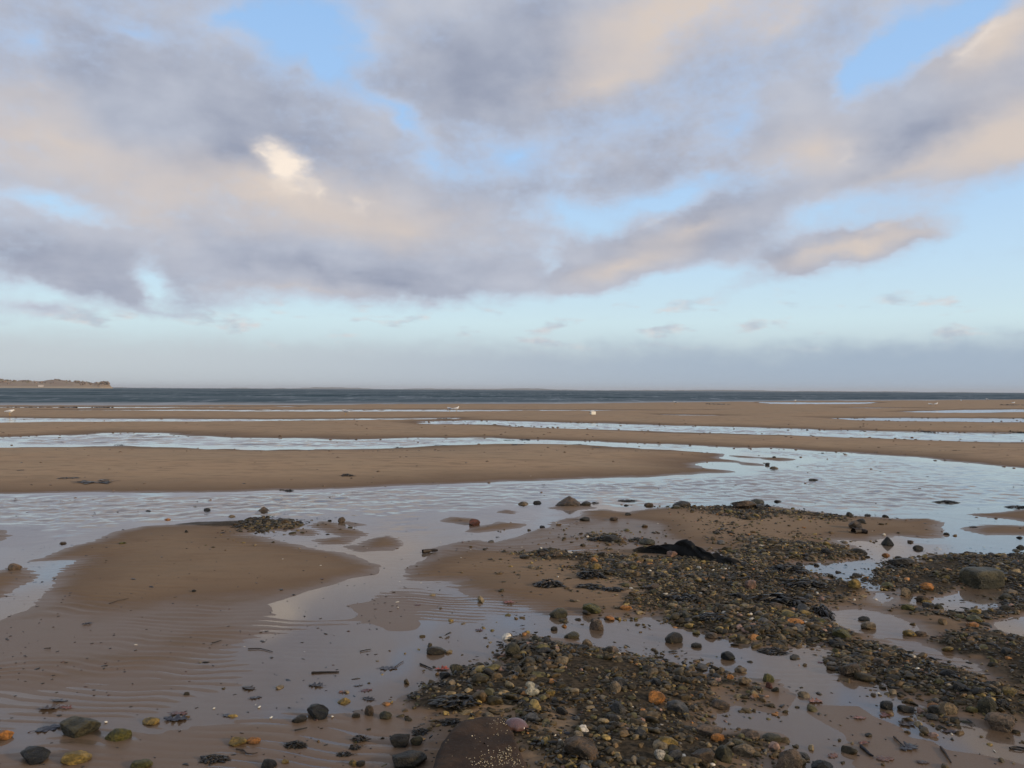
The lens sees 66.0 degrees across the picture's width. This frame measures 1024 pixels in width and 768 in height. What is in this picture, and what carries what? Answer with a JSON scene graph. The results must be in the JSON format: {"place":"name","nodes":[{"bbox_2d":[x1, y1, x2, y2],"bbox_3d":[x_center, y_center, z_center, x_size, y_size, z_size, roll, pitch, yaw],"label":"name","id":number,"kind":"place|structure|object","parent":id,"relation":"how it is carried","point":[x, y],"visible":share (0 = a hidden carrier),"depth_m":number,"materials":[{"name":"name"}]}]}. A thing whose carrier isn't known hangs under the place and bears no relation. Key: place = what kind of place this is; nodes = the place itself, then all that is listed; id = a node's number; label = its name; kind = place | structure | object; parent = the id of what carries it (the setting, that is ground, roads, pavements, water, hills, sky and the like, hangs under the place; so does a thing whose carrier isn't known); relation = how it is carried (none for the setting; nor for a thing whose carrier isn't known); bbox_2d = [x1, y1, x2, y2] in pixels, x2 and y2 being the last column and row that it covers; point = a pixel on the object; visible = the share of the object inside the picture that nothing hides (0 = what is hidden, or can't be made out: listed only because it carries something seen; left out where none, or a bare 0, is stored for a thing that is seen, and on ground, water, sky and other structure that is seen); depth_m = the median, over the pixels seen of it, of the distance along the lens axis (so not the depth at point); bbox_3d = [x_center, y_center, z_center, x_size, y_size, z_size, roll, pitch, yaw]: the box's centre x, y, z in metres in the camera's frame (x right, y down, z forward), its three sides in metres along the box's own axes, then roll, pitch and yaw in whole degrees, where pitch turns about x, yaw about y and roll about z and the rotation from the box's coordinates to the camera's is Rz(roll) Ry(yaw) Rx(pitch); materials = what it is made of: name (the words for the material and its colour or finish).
{"place":"outdoors","nodes":[
{"label":"outdoors","id":0,"kind":"place"},
{"bbox_2d":[0,380,111,387],"bbox_3d":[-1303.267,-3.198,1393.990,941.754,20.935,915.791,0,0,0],"label":"headland","id":1,"kind":"structure","parent":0,"point":[32,384],"depth_m":1575.96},
{"bbox_2d":[0,379,109,385],"bbox_3d":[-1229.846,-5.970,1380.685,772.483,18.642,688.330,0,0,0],"label":"woodland","id":2,"kind":"object","parent":1,"relation":"on","point":[83,382],"visible":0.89,"depth_m":1631.63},
{"bbox_2d":[0,400,1023,767],"bbox_3d":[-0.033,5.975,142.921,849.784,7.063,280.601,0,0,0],"label":"sand flat","id":3,"kind":"structure","parent":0,"point":[158,672],"depth_m":6.76,"materials":[{"name":"sand"}]},
{"bbox_2d":[0,730,13,739],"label":"stone","id":4,"kind":"object","parent":3,"relation":"on","point":[6,734],"visible":1,"depth_m":3.59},
{"bbox_2d":[8,563,21,569],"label":"stone","id":5,"kind":"object","parent":3,"relation":"on","point":[12,566],"visible":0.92,"depth_m":6.87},
{"bbox_2d":[20,746,50,764],"bbox_3d":[-2.049,1.596,3.391,0.138,0.061,0.099,0,-1,43],"label":"stone","id":6,"kind":"object","parent":3,"relation":"on","point":[34,755],"visible":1,"depth_m":3.37,"materials":[{"name":"stone"}]},
{"bbox_2d":[30,723,59,731],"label":"leaf","id":7,"kind":"object","parent":3,"relation":"on","point":[46,728],"visible":0.93,"depth_m":3.69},
{"bbox_2d":[60,750,91,764],"bbox_3d":[-1.864,1.599,3.380,0.117,0.054,0.090,0,0,-14],"label":"stone","id":8,"kind":"object","parent":3,"relation":"on","point":[75,757],"visible":1,"depth_m":3.35,"materials":[{"name":"stone"}]},
{"bbox_2d":[59,716,100,737],"bbox_3d":[-2.005,1.596,3.672,0.158,0.091,0.138,0,-1,33],"label":"boulder","id":9,"kind":"object","parent":3,"relation":"on","point":[75,726],"visible":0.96,"depth_m":3.63,"materials":[{"name":"stone"}]},
{"bbox_2d":[74,479,110,483],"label":"seaweed","id":10,"kind":"object","parent":3,"relation":"on","point":[92,481],"visible":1,"depth_m":12.93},
{"bbox_2d":[104,728,131,741],"bbox_3d":[-1.793,1.603,3.603,0.091,0.066,0.105,0,-1,42],"label":"stone","id":11,"kind":"object","parent":3,"relation":"on","point":[117,734],"visible":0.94,"depth_m":3.58,"materials":[{"name":"stone"}]},
{"bbox_2d":[130,759,152,767],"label":"stone","id":12,"kind":"object","parent":3,"relation":"on","point":[144,763],"visible":1,"depth_m":3.31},
{"bbox_2d":[142,717,159,724],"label":"stone","id":13,"kind":"object","parent":3,"relation":"on","point":[151,721],"visible":1,"depth_m":3.75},
{"bbox_2d":[163,714,187,720],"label":"leaf","id":14,"kind":"object","parent":3,"relation":"on","point":[177,717],"visible":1,"depth_m":3.81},
{"bbox_2d":[197,754,230,765],"bbox_3d":[-1.282,1.610,3.392,0.142,0.016,0.101,0,0,-22],"label":"seaweed","id":15,"kind":"object","parent":3,"relation":"on","point":[218,758],"visible":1,"depth_m":3.38,"materials":[{"name":"plant"}]},
{"bbox_2d":[228,736,246,746],"bbox_3d":[-1.233,1.610,3.550,0.079,0.036,0.066,0,0,1],"label":"flint","id":16,"kind":"object","parent":3,"relation":"on","point":[235,741],"visible":1,"depth_m":3.54,"materials":[{"name":"stone"}]},
{"bbox_2d":[247,737,260,743],"bbox_3d":[-1.167,1.611,3.558,0.064,0.029,0.053,0,0,-13],"label":"flint","id":17,"kind":"object","parent":3,"relation":"on","point":[253,740],"visible":1,"depth_m":3.55,"materials":[{"name":"stone"}]},
{"bbox_2d":[255,507,269,514],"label":"stone","id":18,"kind":"object","parent":3,"relation":"on","point":[263,510],"visible":0.99,"depth_m":10.27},
{"bbox_2d":[261,759,276,767],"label":"stone","id":19,"kind":"object","parent":3,"relation":"on","point":[269,763],"visible":1,"depth_m":3.33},
{"bbox_2d":[283,740,307,748],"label":"seaweed","id":20,"kind":"object","parent":3,"relation":"on","point":[289,745],"visible":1,"depth_m":3.52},
{"bbox_2d":[292,714,306,722],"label":"stone","id":21,"kind":"object","parent":3,"relation":"on","point":[300,718],"visible":1,"depth_m":3.78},
{"bbox_2d":[307,703,328,719],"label":"boulder","id":22,"kind":"object","parent":3,"relation":"on","point":[318,711],"visible":0.99,"depth_m":3.84,"materials":[{"name":"stone"}]},
{"bbox_2d":[351,735,370,742],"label":"seaweed","id":23,"kind":"object","parent":3,"relation":"on","point":[362,738],"visible":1,"depth_m":3.58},
{"bbox_2d":[364,705,373,715],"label":"stone","id":24,"kind":"object","parent":3,"relation":"on","point":[369,710],"visible":1,"depth_m":3.86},
{"bbox_2d":[379,711,391,719],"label":"stone","id":25,"kind":"object","parent":3,"relation":"on","point":[386,715],"visible":1,"depth_m":3.82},
{"bbox_2d":[390,734,409,747],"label":"stone","id":26,"kind":"object","parent":3,"relation":"on","point":[399,740],"visible":0.98,"depth_m":3.52,"materials":[{"name":"stone"}]},
{"bbox_2d":[392,750,426,767],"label":"boulder","id":27,"kind":"object","parent":3,"relation":"on","point":[410,759],"visible":0.99,"depth_m":3.31,"materials":[{"name":"stone"}]},
{"bbox_2d":[411,735,422,745],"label":"stone","id":28,"kind":"object","parent":3,"relation":"on","point":[416,740],"visible":1,"depth_m":3.53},
{"bbox_2d":[411,727,428,735],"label":"seaweed","id":29,"kind":"object","parent":3,"relation":"on","point":[422,732],"visible":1,"depth_m":3.65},
{"bbox_2d":[427,646,445,654],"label":"stone","id":30,"kind":"object","parent":3,"relation":"on","point":[434,650],"visible":1,"depth_m":4.76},
{"bbox_2d":[438,718,460,725],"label":"seaweed","id":31,"kind":"object","parent":3,"relation":"on","point":[445,722],"visible":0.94,"depth_m":3.75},
{"bbox_2d":[428,693,483,708],"bbox_3d":[-0.276,1.574,3.938,0.296,0.032,0.182,0,0,0],"label":"seaweed","id":32,"kind":"object","parent":3,"relation":"on","point":[447,701],"visible":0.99,"depth_m":3.91,"materials":[{"name":"plant"}]},
{"bbox_2d":[449,664,462,672],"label":"stone","id":33,"kind":"object","parent":3,"relation":"on","point":[454,667],"visible":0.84,"depth_m":4.40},
{"bbox_2d":[433,716,526,767],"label":"stone slab","id":34,"kind":"object","parent":3,"relation":"on","point":[463,745],"depth_m":3.35,"materials":[{"name":"brown stone"}]},
{"bbox_2d":[505,717,528,730],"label":"pink stone","id":35,"kind":"object","parent":34,"relation":"on","point":[516,724],"visible":0.96,"depth_m":3.59,"materials":[{"name":"stone"}]},
{"bbox_2d":[0,449,1023,767],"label":"tide debris","id":36,"kind":"object","parent":3,"relation":"on","point":[404,609],"visible":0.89,"depth_m":4.89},
{"bbox_2d":[525,681,538,695],"bbox_3d":[0.098,1.545,4.002,0.075,0.024,0.086,0,31,-14],"label":"flint","id":37,"kind":"object","parent":3,"relation":"on","point":[531,690],"visible":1,"depth_m":3.98,"materials":[{"name":"stone"}]},
{"bbox_2d":[532,579,564,587],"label":"seaweed","id":38,"kind":"object","parent":3,"relation":"on","point":[543,582],"visible":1,"depth_m":6.32,"materials":[{"name":"plant"}]},
{"bbox_2d":[549,608,567,618],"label":"stone","id":39,"kind":"object","parent":3,"relation":"on","point":[556,613],"visible":0.91,"depth_m":5.54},
{"bbox_2d":[555,496,580,505],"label":"boulder","id":40,"kind":"object","parent":3,"relation":"on","point":[569,501],"visible":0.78,"depth_m":10.87,"materials":[{"name":"stone"}]},
{"bbox_2d":[564,631,579,638],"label":"stone","id":41,"kind":"object","parent":3,"relation":"on","point":[573,635],"visible":1,"depth_m":5.09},
{"bbox_2d":[564,736,597,759],"bbox_3d":[0.296,1.558,3.364,0.149,0.098,0.107,0,-1,32],"label":"boulder","id":42,"kind":"object","parent":3,"relation":"on","point":[583,748],"visible":0.82,"depth_m":3.33,"materials":[{"name":"stone"}]},
{"bbox_2d":[575,583,604,589],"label":"seaweed","id":43,"kind":"object","parent":3,"relation":"on","point":[589,586],"visible":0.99,"depth_m":6.27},
{"bbox_2d":[582,603,600,613],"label":"boulder","id":44,"kind":"object","parent":3,"relation":"on","point":[591,608],"visible":0.92,"depth_m":5.64,"materials":[{"name":"stone"}]},
{"bbox_2d":[576,569,608,578],"bbox_3d":[0.665,1.585,6.607,0.249,0.057,0.209,1,0,-27],"label":"seaweed","id":45,"kind":"object","parent":3,"relation":"on","point":[586,574],"visible":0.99,"depth_m":6.58,"materials":[{"name":"plant"}]},
{"bbox_2d":[589,619,603,630],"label":"stone","id":46,"kind":"object","parent":3,"relation":"on","point":[596,624],"visible":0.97,"depth_m":5.27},
{"bbox_2d":[183,503,1023,767],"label":"gravel","id":47,"kind":"structure","parent":3,"relation":"on","point":[623,729],"depth_m":4.51,"materials":[{"name":"gravel"}]},
{"bbox_2d":[505,642,519,655],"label":"stone","id":48,"kind":"object","parent":47,"relation":"on","point":[513,648],"visible":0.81,"depth_m":4.64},
{"bbox_2d":[873,658,888,665],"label":"stone","id":49,"kind":"object","parent":47,"relation":"on","point":[878,661],"visible":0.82,"depth_m":4.58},
{"bbox_2d":[602,535,618,541],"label":"stone","id":50,"kind":"object","parent":3,"relation":"on","point":[608,538],"visible":0.93,"depth_m":8.31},
{"bbox_2d":[606,714,618,721],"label":"pebble","id":51,"kind":"object","parent":3,"relation":"on","point":[611,717],"visible":0.9,"depth_m":3.71,"materials":[{"name":"stone"}]},
{"bbox_2d":[202,505,1023,767],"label":"seaweed scraps","id":52,"kind":"object","parent":3,"relation":"on","point":[469,685],"visible":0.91,"depth_m":4.92,"materials":[{"name":"plant"}]},
{"bbox_2d":[601,586,626,591],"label":"seaweed","id":53,"kind":"object","parent":3,"relation":"on","point":[615,589],"visible":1,"depth_m":6.18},
{"bbox_2d":[610,681,620,692],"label":"pebble","id":54,"kind":"object","parent":3,"relation":"on","point":[615,686],"visible":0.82,"depth_m":4.07,"materials":[{"name":"stone"}]},
{"bbox_2d":[611,701,625,713],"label":"stone","id":55,"kind":"object","parent":3,"relation":"on","point":[616,706],"visible":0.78,"depth_m":3.81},
{"bbox_2d":[638,538,654,544],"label":"stone","id":56,"kind":"object","parent":3,"relation":"on","point":[645,541],"visible":0.91,"depth_m":8.18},
{"bbox_2d":[648,690,665,704],"bbox_3d":[0.730,1.591,3.986,0.093,0.076,0.077,0,0,-3],"label":"flint","id":57,"kind":"object","parent":3,"relation":"on","point":[656,697],"visible":0.95,"depth_m":3.97,"materials":[{"name":"stone"}]},
{"bbox_2d":[654,749,665,759],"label":"stone","id":58,"kind":"object","parent":3,"relation":"on","point":[659,754],"visible":1,"depth_m":3.32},
{"bbox_2d":[658,736,677,745],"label":"stone","id":59,"kind":"object","parent":3,"relation":"on","point":[668,740],"visible":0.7,"depth_m":3.43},
{"bbox_2d":[665,632,682,643],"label":"stone","id":60,"kind":"object","parent":3,"relation":"on","point":[674,637],"visible":0.92,"depth_m":5.01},
{"bbox_2d":[668,749,681,759],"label":"pebble","id":61,"kind":"object","parent":3,"relation":"on","point":[676,754],"visible":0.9,"depth_m":3.34,"materials":[{"name":"stone"}]},
{"bbox_2d":[666,700,688,713],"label":"stone","id":62,"kind":"object","parent":3,"relation":"on","point":[681,707],"visible":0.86,"depth_m":3.87,"materials":[{"name":"stone"}]},
{"bbox_2d":[663,593,700,601],"bbox_3d":[1.277,1.588,5.906,0.285,0.027,0.223,1,0,-27],"label":"seaweed","id":63,"kind":"object","parent":3,"relation":"on","point":[685,597],"visible":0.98,"depth_m":5.87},
{"bbox_2d":[633,539,740,563],"bbox_3d":[1.739,1.564,7.388,1.285,0.169,0.310,0,-1,39],"label":"seaweed","id":64,"kind":"object","parent":3,"relation":"on","point":[686,547],"visible":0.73,"depth_m":7.48,"materials":[{"name":"plant"}]},
{"bbox_2d":[691,748,714,763],"bbox_3d":[0.814,1.580,3.341,0.101,0.070,0.084,0,0,-18],"label":"stone","id":65,"kind":"object","parent":3,"relation":"on","point":[706,755],"visible":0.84,"depth_m":3.31,"materials":[{"name":"stone"}]},
{"bbox_2d":[696,724,723,736],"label":"boulder","id":66,"kind":"object","parent":3,"relation":"on","point":[707,729],"visible":0.84,"depth_m":3.61,"materials":[{"name":"stone"}]},
{"bbox_2d":[695,612,735,621],"bbox_3d":[1.401,1.589,5.414,0.292,0.032,0.220,0,0,22],"label":"seaweed","id":67,"kind":"object","parent":3,"relation":"on","point":[705,616],"visible":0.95,"depth_m":5.38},
{"bbox_2d":[710,733,724,741],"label":"stone","id":68,"kind":"object","parent":3,"relation":"on","point":[715,737],"visible":1,"depth_m":3.54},
{"bbox_2d":[711,699,729,709],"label":"stone","id":69,"kind":"object","parent":3,"relation":"on","point":[717,703],"visible":0.99,"depth_m":3.97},
{"bbox_2d":[715,745,731,763],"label":"stone","id":70,"kind":"object","parent":3,"relation":"on","point":[723,753],"visible":0.93,"depth_m":3.37,"materials":[{"name":"stone"}]},
{"bbox_2d":[721,651,735,659],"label":"stone","id":71,"kind":"object","parent":3,"relation":"on","point":[726,655],"visible":0.98,"depth_m":4.69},
{"bbox_2d":[732,743,755,757],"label":"stone","id":72,"kind":"object","parent":3,"relation":"on","point":[745,750],"visible":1,"depth_m":3.44,"materials":[{"name":"stone"}]},
{"bbox_2d":[732,500,755,507],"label":"boulder","id":73,"kind":"object","parent":3,"relation":"on","point":[746,504],"visible":0.88,"depth_m":10.56,"materials":[{"name":"stone"}]},
{"bbox_2d":[738,676,749,685],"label":"pebble","id":74,"kind":"object","parent":3,"relation":"on","point":[743,680],"visible":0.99,"depth_m":4.24,"materials":[{"name":"stone"}]},
{"bbox_2d":[741,729,759,738],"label":"stone","id":75,"kind":"object","parent":3,"relation":"on","point":[751,734],"visible":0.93,"depth_m":3.60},
{"bbox_2d":[745,580,755,588],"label":"stone","id":76,"kind":"object","parent":3,"relation":"on","point":[750,584],"visible":0.81,"depth_m":6.14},
{"bbox_2d":[763,673,774,682],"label":"stone","id":77,"kind":"object","parent":3,"relation":"on","point":[767,677],"visible":0.88,"depth_m":4.33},
{"bbox_2d":[762,733,781,741],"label":"stone","id":78,"kind":"object","parent":3,"relation":"on","point":[769,737],"visible":0.92,"depth_m":3.58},
{"bbox_2d":[757,647,789,655],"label":"seaweed","id":79,"kind":"object","parent":3,"relation":"on","point":[779,652],"visible":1,"depth_m":4.83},
{"bbox_2d":[745,593,815,607],"bbox_3d":[1.971,1.577,5.817,0.607,0.071,0.308,0,0,0],"label":"kelp","id":80,"kind":"object","parent":3,"relation":"on","point":[789,600],"visible":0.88,"depth_m":5.78},
{"bbox_2d":[775,749,802,767],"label":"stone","id":81,"kind":"object","parent":3,"relation":"on","point":[791,758],"visible":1,"depth_m":3.31,"materials":[{"name":"stone"}]},
{"bbox_2d":[769,563,810,574],"bbox_3d":[2.390,1.591,6.824,0.402,0.067,0.265,0,0,0],"label":"seaweed","id":82,"kind":"object","parent":3,"relation":"on","point":[786,568],"visible":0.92,"depth_m":6.79,"materials":[{"name":"plant"}]},
{"bbox_2d":[782,578,829,588],"bbox_3d":[2.358,1.592,6.346,0.375,0.051,0.255,0,0,0],"label":"seaweed","id":83,"kind":"object","parent":3,"relation":"on","point":[807,584],"visible":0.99,"depth_m":6.28,"materials":[{"name":"plant"}]},
{"bbox_2d":[811,760,832,767],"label":"stone","id":84,"kind":"object","parent":3,"relation":"on","point":[820,764],"visible":1,"depth_m":3.32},
{"bbox_2d":[812,604,835,620],"bbox_3d":[2.232,1.621,5.650,0.147,0.073,0.315,0,0,0],"label":"kelp","id":85,"kind":"object","parent":3,"relation":"on","point":[821,611],"visible":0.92,"depth_m":5.60},
{"bbox_2d":[832,628,851,638],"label":"boulder","id":86,"kind":"object","parent":3,"relation":"on","point":[841,633],"visible":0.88,"depth_m":5.05,"materials":[{"name":"stone"}]},
{"bbox_2d":[838,663,861,676],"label":"rock","id":87,"kind":"object","parent":3,"relation":"on","point":[849,669],"visible":0.88,"depth_m":4.42,"materials":[{"name":"stone"}]},
{"bbox_2d":[848,579,860,588],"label":"stone","id":88,"kind":"object","parent":3,"relation":"on","point":[854,583],"visible":0.94,"depth_m":6.28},
{"bbox_2d":[848,520,861,528],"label":"stone","id":89,"kind":"object","parent":3,"relation":"on","point":[854,524],"visible":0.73,"depth_m":9.07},
{"bbox_2d":[851,528,867,533],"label":"stone","id":90,"kind":"object","parent":3,"relation":"on","point":[860,530],"visible":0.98,"depth_m":8.82,"materials":[{"name":"grey stone"}]},
{"bbox_2d":[861,621,875,628],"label":"stone","id":91,"kind":"object","parent":3,"relation":"on","point":[868,625],"visible":1,"depth_m":5.32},
{"bbox_2d":[880,700,892,709],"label":"stone","id":92,"kind":"object","parent":3,"relation":"on","point":[886,705],"visible":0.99,"depth_m":3.97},
{"bbox_2d":[881,537,893,545],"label":"stone","id":93,"kind":"object","parent":3,"relation":"on","point":[886,541],"visible":0.91,"depth_m":8.26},
{"bbox_2d":[888,558,914,565],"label":"boulder","id":94,"kind":"object","parent":3,"relation":"on","point":[903,561],"visible":0.86,"depth_m":7.15,"materials":[{"name":"stone"}]},
{"bbox_2d":[897,705,913,712],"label":"stone","id":95,"kind":"object","parent":3,"relation":"on","point":[905,709],"visible":1,"depth_m":3.94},
{"bbox_2d":[899,741,917,750],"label":"leaf","id":96,"kind":"object","parent":3,"relation":"on","point":[909,746],"visible":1,"depth_m":3.54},
{"bbox_2d":[919,582,933,589],"bbox_3d":[3.318,1.623,6.301,0.106,0.072,0.088,0,0,-2],"label":"flint","id":97,"kind":"object","parent":3,"relation":"on","point":[927,586],"visible":0.97,"depth_m":6.29,"materials":[{"name":"stone"}]},
{"bbox_2d":[927,705,944,714],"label":"stone","id":98,"kind":"object","parent":3,"relation":"on","point":[938,709],"visible":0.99,"depth_m":3.88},
{"bbox_2d":[938,701,957,714],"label":"boulder","id":99,"kind":"object","parent":3,"relation":"on","point":[950,708],"visible":0.79,"depth_m":3.90,"materials":[{"name":"stone"}]},
{"bbox_2d":[939,670,956,677],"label":"pebble","id":100,"kind":"object","parent":3,"relation":"on","point":[948,673],"visible":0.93,"depth_m":4.34,"materials":[{"name":"stone"}]},
{"bbox_2d":[953,681,967,691],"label":"pebble","id":101,"kind":"object","parent":3,"relation":"on","point":[959,686],"visible":0.98,"depth_m":4.12,"materials":[{"name":"stone"}]},
{"bbox_2d":[966,615,982,621],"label":"stone","id":102,"kind":"object","parent":3,"relation":"on","point":[971,618],"visible":0.86,"depth_m":5.46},
{"bbox_2d":[959,566,1004,588],"bbox_3d":[3.908,1.622,6.555,0.311,0.189,0.242,0,0,-11],"label":"boulder","id":103,"kind":"object","parent":3,"relation":"on","point":[983,577],"visible":0.83,"depth_m":6.46,"materials":[{"name":"stone"}]},
{"bbox_2d":[976,697,996,713],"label":"stone","id":104,"kind":"object","parent":3,"relation":"on","point":[986,705],"visible":0.91,"depth_m":3.90,"materials":[{"name":"stone"}]},
{"bbox_2d":[985,712,1014,732],"bbox_3d":[2.330,1.617,3.765,0.121,0.096,0.106,0,0,31],"label":"boulder","id":105,"kind":"object","parent":3,"relation":"on","point":[1000,722],"visible":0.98,"depth_m":3.73,"materials":[{"name":"stone"}]},
{"bbox_2d":[1002,687,1016,695],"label":"pebble","id":106,"kind":"object","parent":3,"relation":"on","point":[1010,691],"visible":1,"depth_m":4.07,"materials":[{"name":"stone"}]},
{"bbox_2d":[0,400,1023,530],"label":"shallow water","id":107,"kind":"structure","parent":0,"point":[1013,475],"depth_m":21.20,"materials":[{"name":"liquid"}]},
{"bbox_2d":[901,587,910,596],"bbox_3d":[3.088,1.644,6.190,0.079,0.092,0.066,0,0,1],"label":"flint","id":108,"kind":"object","parent":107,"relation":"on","point":[905,592],"visible":0.93,"depth_m":6.17,"materials":[{"name":"stone"}]},
{"bbox_2d":[0,388,1023,405],"bbox_3d":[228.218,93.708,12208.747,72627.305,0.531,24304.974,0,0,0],"label":"sea","id":109,"kind":"structure","parent":0,"point":[118,396],"depth_m":181.37,"materials":[{"name":"liquid"}]},
{"bbox_2d":[2,416,1023,531],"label":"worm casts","id":110,"kind":"object","parent":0,"point":[15,499],"visible":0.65,"depth_m":25.73,"materials":[{"name":"sand"}]},
{"bbox_2d":[112,387,992,392],"bbox_3d":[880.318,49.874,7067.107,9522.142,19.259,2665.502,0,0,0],"label":"shore","id":111,"kind":"structure","parent":0,"point":[555,389],"depth_m":7662.31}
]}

